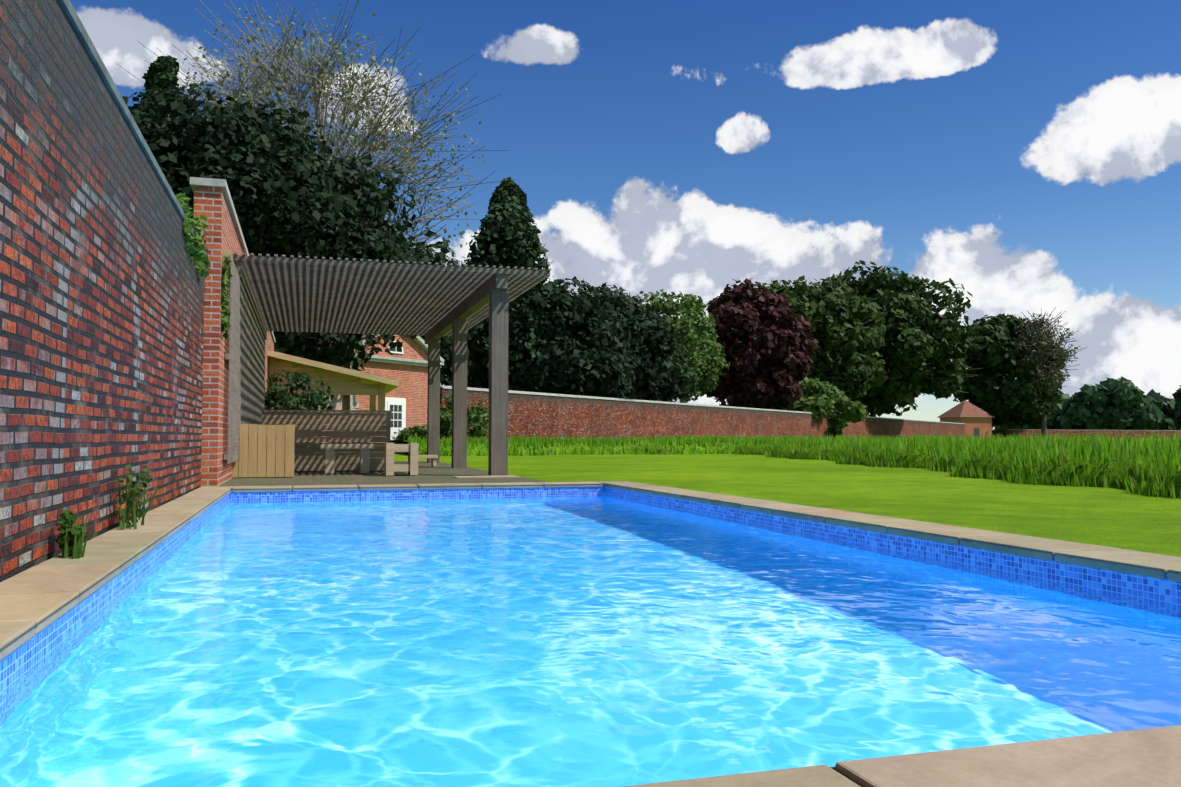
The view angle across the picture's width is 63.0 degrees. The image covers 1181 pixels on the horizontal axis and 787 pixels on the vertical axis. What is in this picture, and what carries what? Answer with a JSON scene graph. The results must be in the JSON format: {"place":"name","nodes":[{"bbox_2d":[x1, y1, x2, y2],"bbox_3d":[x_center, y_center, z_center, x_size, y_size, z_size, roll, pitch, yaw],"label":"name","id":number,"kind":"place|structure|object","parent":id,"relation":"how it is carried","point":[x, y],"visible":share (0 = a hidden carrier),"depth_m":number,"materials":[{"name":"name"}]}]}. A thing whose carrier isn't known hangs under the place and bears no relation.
{"place":"outdoors","nodes":[
{"label":"outdoors","id":0,"kind":"place"},
{"bbox_2d":[217,461,545,486],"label":"pergola paving","id":1,"kind":"structure","parent":0,"point":[439,472],"depth_m":14.06,"materials":[{"name":"stone"}]},
{"bbox_2d":[232,424,294,476],"bbox_3d":[-4.955,0.859,14.594,0.900,0.784,0.700,1,-3,-16],"label":"wooden cabinet","id":2,"kind":"object","parent":1,"relation":"on","point":[266,450],"visible":0.77,"depth_m":14.28,"materials":[{"name":"brown wood"}]},
{"bbox_2d":[261,410,391,470],"bbox_3d":[-4.440,0.789,16.195,2.310,1.070,2.010,1,-3,-16],"label":"slatted fence","id":3,"kind":"object","parent":1,"relation":"on","point":[376,422],"visible":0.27,"depth_m":16.96,"materials":[{"name":"brown wood"}]},
{"bbox_2d":[320,444,374,473],"bbox_3d":[-4.010,1.073,15.907,0.860,0.475,0.300,1,-3,-16],"label":"table","id":4,"kind":"object","parent":1,"relation":"on","point":[364,457],"visible":1,"depth_m":15.78,"materials":[{"name":"grey wood"}]},
{"bbox_2d":[234,252,550,475],"bbox_3d":[-4.227,-0.150,19.014,4.670,3.242,9.790,1,-3,-16],"label":"pergola","id":5,"kind":"object","parent":1,"relation":"on","point":[434,303],"visible":0.98,"depth_m":16.88,"materials":[{"name":"grey wood"}]},
{"bbox_2d":[224,254,264,463],"bbox_3d":[-6.206,-0.223,17.616,0.070,2.720,10.665,1,-3,-16],"label":"slatted screen","id":6,"kind":"object","parent":5,"relation":"attached to","point":[245,357],"visible":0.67,"depth_m":14.70,"materials":[{"name":"grey wood"}]},
{"bbox_2d":[384,443,417,475],"bbox_3d":[-2.965,1.024,15.106,0.490,0.500,0.370,1,-3,-16],"label":"armchair","id":7,"kind":"object","parent":1,"relation":"on","point":[391,467],"visible":1,"depth_m":14.96,"materials":[{"name":"beige wood"}]},
{"bbox_2d":[418,455,437,465],"bbox_3d":[-3.413,1.381,19.879,0.500,0.220,0.300,1,-3,-16],"label":"side table","id":8,"kind":"object","parent":1,"relation":"on","point":[433,459],"visible":0.59,"depth_m":19.79,"materials":[{"name":"beige wood"}]},
{"bbox_2d":[452,475,521,477],"bbox_3d":[-1.569,1.264,14.532,0.950,0.030,0.600,1,-3,-16],"label":"paving slab","id":9,"kind":"object","parent":1,"relation":"on","point":[503,476],"visible":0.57,"depth_m":14.49,"materials":[{"name":"stone"}]},
{"bbox_2d":[398,439,734,455],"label":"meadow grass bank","id":10,"kind":"structure","parent":0,"point":[588,448],"depth_m":34.68,"materials":[{"name":"green plant"}]},
{"bbox_2d":[394,424,426,443],"bbox_3d":[-8.026,2.097,44.445,1.846,1.408,2.026,2,-3,-41],"label":"bush","id":11,"kind":"object","parent":10,"relation":"on","point":[416,429],"visible":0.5,"depth_m":44.17,"materials":[{"name":"green plant"}]},
{"bbox_2d":[403,434,751,455],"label":"meadow grass","id":12,"kind":"structure","parent":10,"relation":"on","point":[534,441],"depth_m":34.99,"materials":[{"name":"green plant"}]},
{"bbox_2d":[0,484,1178,786],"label":"joint","id":13,"kind":"object","parent":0,"point":[418,486],"visible":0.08,"depth_m":4.13,"materials":[{"name":"grey concrete"}]},
{"bbox_2d":[70,0,1180,428],"label":"sky","id":14,"kind":"structure","parent":0,"point":[1025,155],"materials":[{"name":"blue"}]},
{"bbox_2d":[292,452,1180,556],"bbox_3d":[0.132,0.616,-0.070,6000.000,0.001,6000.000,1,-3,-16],"label":"lawn","id":15,"kind":"structure","parent":0,"point":[1114,517],"depth_m":10.81,"materials":[{"name":"green plant"}]},
{"bbox_2d":[0,0,206,581],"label":"garden wall","id":16,"kind":"structure","parent":15,"relation":"on","point":[102,289],"depth_m":5.33,"materials":[{"name":"brick"}]},
{"bbox_2d":[175,193,232,339],"bbox_3d":[-4.377,-1.358,10.878,0.460,1.271,3.065,1,-3,-16],"label":"wall top ivy","id":17,"kind":"object","parent":16,"relation":"attached to","point":[191,242],"visible":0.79,"depth_m":10.77,"materials":[{"name":"green plant"}]},
{"bbox_2d":[140,55,185,120],"bbox_3d":[-21.889,-7.483,50.994,9.496,20.975,9.527,1,-3,-16],"label":"conifer tree","id":18,"kind":"object","parent":15,"relation":"on","point":[165,68],"visible":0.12,"depth_m":50.14,"materials":[{"name":"green plant"}]},
{"bbox_2d":[190,177,275,486],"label":"brick pillar","id":19,"kind":"structure","parent":15,"relation":"on","point":[213,203],"depth_m":11.81,"materials":[{"name":"brick"}]},
{"bbox_2d":[122,77,420,403],"bbox_3d":[-13.990,-4.655,37.543,15.886,14.090,14.576,1,-3,-16],"label":"tree","id":20,"kind":"object","parent":15,"relation":"on","point":[290,194],"visible":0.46,"depth_m":34.49,"materials":[{"name":"green plant"}]},
{"bbox_2d":[264,369,334,458],"bbox_3d":[-7.862,0.596,24.986,2.261,2.455,2.339,-1,-3,29],"label":"bush","id":21,"kind":"object","parent":15,"relation":"on","point":[282,399],"visible":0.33,"depth_m":24.66,"materials":[{"name":"green plant"}]},
{"bbox_2d":[116,0,514,262],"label":"tree","id":22,"kind":"object","parent":15,"relation":"on","point":[321,80],"visible":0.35,"depth_m":61.14,"materials":[{"name":"plant"}]},
{"bbox_2d":[267,349,398,442],"bbox_3d":[-7.882,0.373,28.807,3.850,3.044,4.550,1,-3,-16],"label":"lean-to shelter","id":23,"kind":"object","parent":15,"relation":"on","point":[343,381],"visible":0.73,"depth_m":27.02,"materials":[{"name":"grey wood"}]},
{"bbox_2d":[333,430,376,442],"bbox_3d":[-10.053,1.950,41.285,1.894,1.268,2.155,1,-3,-16],"label":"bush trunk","id":24,"kind":"object","parent":15,"relation":"on","point":[353,436],"visible":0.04,"depth_m":40.97,"materials":[{"name":"green plant"}]},
{"bbox_2d":[275,332,443,443],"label":"brick house","id":25,"kind":"structure","parent":15,"relation":"on","point":[406,399],"depth_m":44.84,"materials":[{"name":"brick"}]},
{"bbox_2d":[251,203,482,385],"bbox_3d":[-14.662,-4.016,54.262,16.553,14.336,17.889,1,-3,-16],"label":"tree","id":26,"kind":"object","parent":15,"relation":"on","point":[424,253],"visible":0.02,"depth_m":53.08,"materials":[{"name":"green plant"}]},
{"bbox_2d":[440,395,488,439],"bbox_3d":[-6.496,1.367,47.678,3.273,2.978,3.275,1,-3,-16],"label":"bush","id":27,"kind":"object","parent":15,"relation":"on","point":[475,420],"visible":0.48,"depth_m":47.19,"materials":[{"name":"green plant"}]},
{"bbox_2d":[465,177,566,392],"bbox_3d":[-5.529,-5.347,63.350,7.230,17.813,7.871,1,-3,-16],"label":"cypress tree","id":28,"kind":"object","parent":15,"relation":"on","point":[507,236],"visible":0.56,"depth_m":61.41,"materials":[{"name":"green plant"}]},
{"bbox_2d":[451,276,636,398],"bbox_3d":[-3.987,-2.177,65.842,13.507,11.712,12.744,2,-4,-44],"label":"tree","id":29,"kind":"object","parent":15,"relation":"on","point":[574,362],"visible":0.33,"depth_m":62.77,"materials":[{"name":"green plant"}]},
{"bbox_2d":[0,485,1180,692],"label":"tiles","id":30,"kind":"object","parent":15,"relation":"in","point":[17,663],"depth_m":5.74,"materials":[{"name":"tile"}]},
{"bbox_2d":[0,495,1180,786],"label":"pool water","id":31,"kind":"structure","parent":30,"relation":"in","point":[542,641],"depth_m":3.25,"materials":[{"name":"blue liquid"}]},
{"bbox_2d":[0,481,1180,786],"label":"pool coping","id":32,"kind":"object","parent":15,"relation":"on","point":[42,591],"visible":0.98,"depth_m":3.51,"materials":[{"name":"stone"}]},
{"bbox_2d":[55,464,162,558],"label":"wall base weeds","id":33,"kind":"object","parent":32,"relation":"on","point":[71,537],"visible":1,"depth_m":6.16,"materials":[{"name":"green plant"}]},
{"bbox_2d":[549,282,700,401],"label":"tree","id":34,"kind":"object","parent":15,"relation":"on","point":[657,371],"visible":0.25,"depth_m":71.99,"materials":[{"name":"green plant"}]},
{"bbox_2d":[632,289,716,391],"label":"tree","id":35,"kind":"object","parent":15,"relation":"on","point":[657,306],"visible":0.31,"depth_m":80.06,"materials":[{"name":"green plant"}]},
{"bbox_2d":[659,294,729,402],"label":"tree","id":36,"kind":"object","parent":15,"relation":"on","point":[709,375],"visible":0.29,"depth_m":88.98,"materials":[{"name":"green plant"}]},
{"bbox_2d":[440,385,964,439],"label":"garden wall","id":37,"kind":"structure","parent":15,"relation":"on","point":[531,414],"depth_m":67.97,"materials":[{"name":"brick"}]},
{"bbox_2d":[693,278,818,408],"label":"tree","id":38,"kind":"object","parent":15,"relation":"on","point":[744,314],"visible":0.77,"depth_m":94.54,"materials":[{"name":"plant"}]},
{"bbox_2d":[730,275,894,413],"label":"tree","id":39,"kind":"object","parent":15,"relation":"on","point":[834,311],"visible":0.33,"depth_m":109.46,"materials":[{"name":"green plant"}]},
{"bbox_2d":[772,376,868,437],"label":"bush","id":40,"kind":"object","parent":15,"relation":"on","point":[823,399],"visible":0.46,"depth_m":101.51,"materials":[{"name":"green plant"}]},
{"bbox_2d":[821,260,983,416],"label":"tree","id":41,"kind":"object","parent":15,"relation":"on","point":[921,339],"visible":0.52,"depth_m":121.16,"materials":[{"name":"green plant"}]},
{"bbox_2d":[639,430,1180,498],"bbox_3d":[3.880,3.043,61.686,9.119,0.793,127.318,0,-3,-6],"label":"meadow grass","id":42,"kind":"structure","parent":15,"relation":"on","point":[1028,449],"depth_m":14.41,"materials":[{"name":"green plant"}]},
{"bbox_2d":[953,313,1065,436],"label":"tree","id":43,"kind":"object","parent":15,"relation":"on","point":[1000,394],"visible":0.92,"depth_m":182.78,"materials":[{"name":"green plant"}]},
{"bbox_2d":[992,423,1040,429],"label":"hedge","id":44,"kind":"object","parent":15,"relation":"on","point":[1024,427],"visible":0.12,"depth_m":293.93,"materials":[{"name":"green plant"}]},
{"bbox_2d":[1008,307,1086,435],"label":"tree","id":45,"kind":"object","parent":15,"relation":"on","point":[1035,328],"visible":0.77,"depth_m":181.74,"materials":[{"name":"green plant"}]},
{"bbox_2d":[1055,389,1069,403],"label":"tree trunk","id":46,"kind":"object","parent":15,"relation":"on","point":[1063,396],"visible":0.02,"depth_m":315.03,"materials":[{"name":"green plant"}]},
{"bbox_2d":[1036,398,1103,429],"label":"tree","id":47,"kind":"object","parent":15,"relation":"on","point":[1060,422],"visible":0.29,"depth_m":283.37,"materials":[{"name":"green plant"}]},
{"bbox_2d":[992,429,1180,437],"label":"garden wall","id":48,"kind":"structure","parent":15,"relation":"on","point":[998,432],"depth_m":200.04,"materials":[{"name":"brick"}]},
{"bbox_2d":[1060,376,1164,429],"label":"tree","id":49,"kind":"object","parent":15,"relation":"on","point":[1122,403],"visible":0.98,"depth_m":264.77,"materials":[{"name":"green plant"}]},
{"bbox_2d":[1138,388,1176,429],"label":"tree","id":50,"kind":"object","parent":15,"relation":"on","point":[1165,405],"visible":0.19,"depth_m":288.65,"materials":[{"name":"green plant"}]},
{"bbox_2d":[1171,413,1180,429],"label":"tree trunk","id":51,"kind":"object","parent":15,"relation":"on","point":[1175,419],"visible":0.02,"depth_m":290.22,"materials":[{"name":"green plant"}]},
{"bbox_2d":[1172,385,1180,427],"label":"tree","id":52,"kind":"object","parent":15,"relation":"on","point":[1177,398],"visible":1,"depth_m":266.46,"materials":[{"name":"green plant"}]},
{"bbox_2d":[735,438,1180,497],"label":"tall grass","id":53,"kind":"structure","parent":0,"point":[1114,468],"depth_m":14.34,"materials":[{"name":"green plant"}]},
{"bbox_2d":[937,400,993,437],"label":"building","id":54,"kind":"structure","parent":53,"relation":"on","point":[976,420],"depth_m":178.56,"materials":[{"name":"brick"}]}
]}

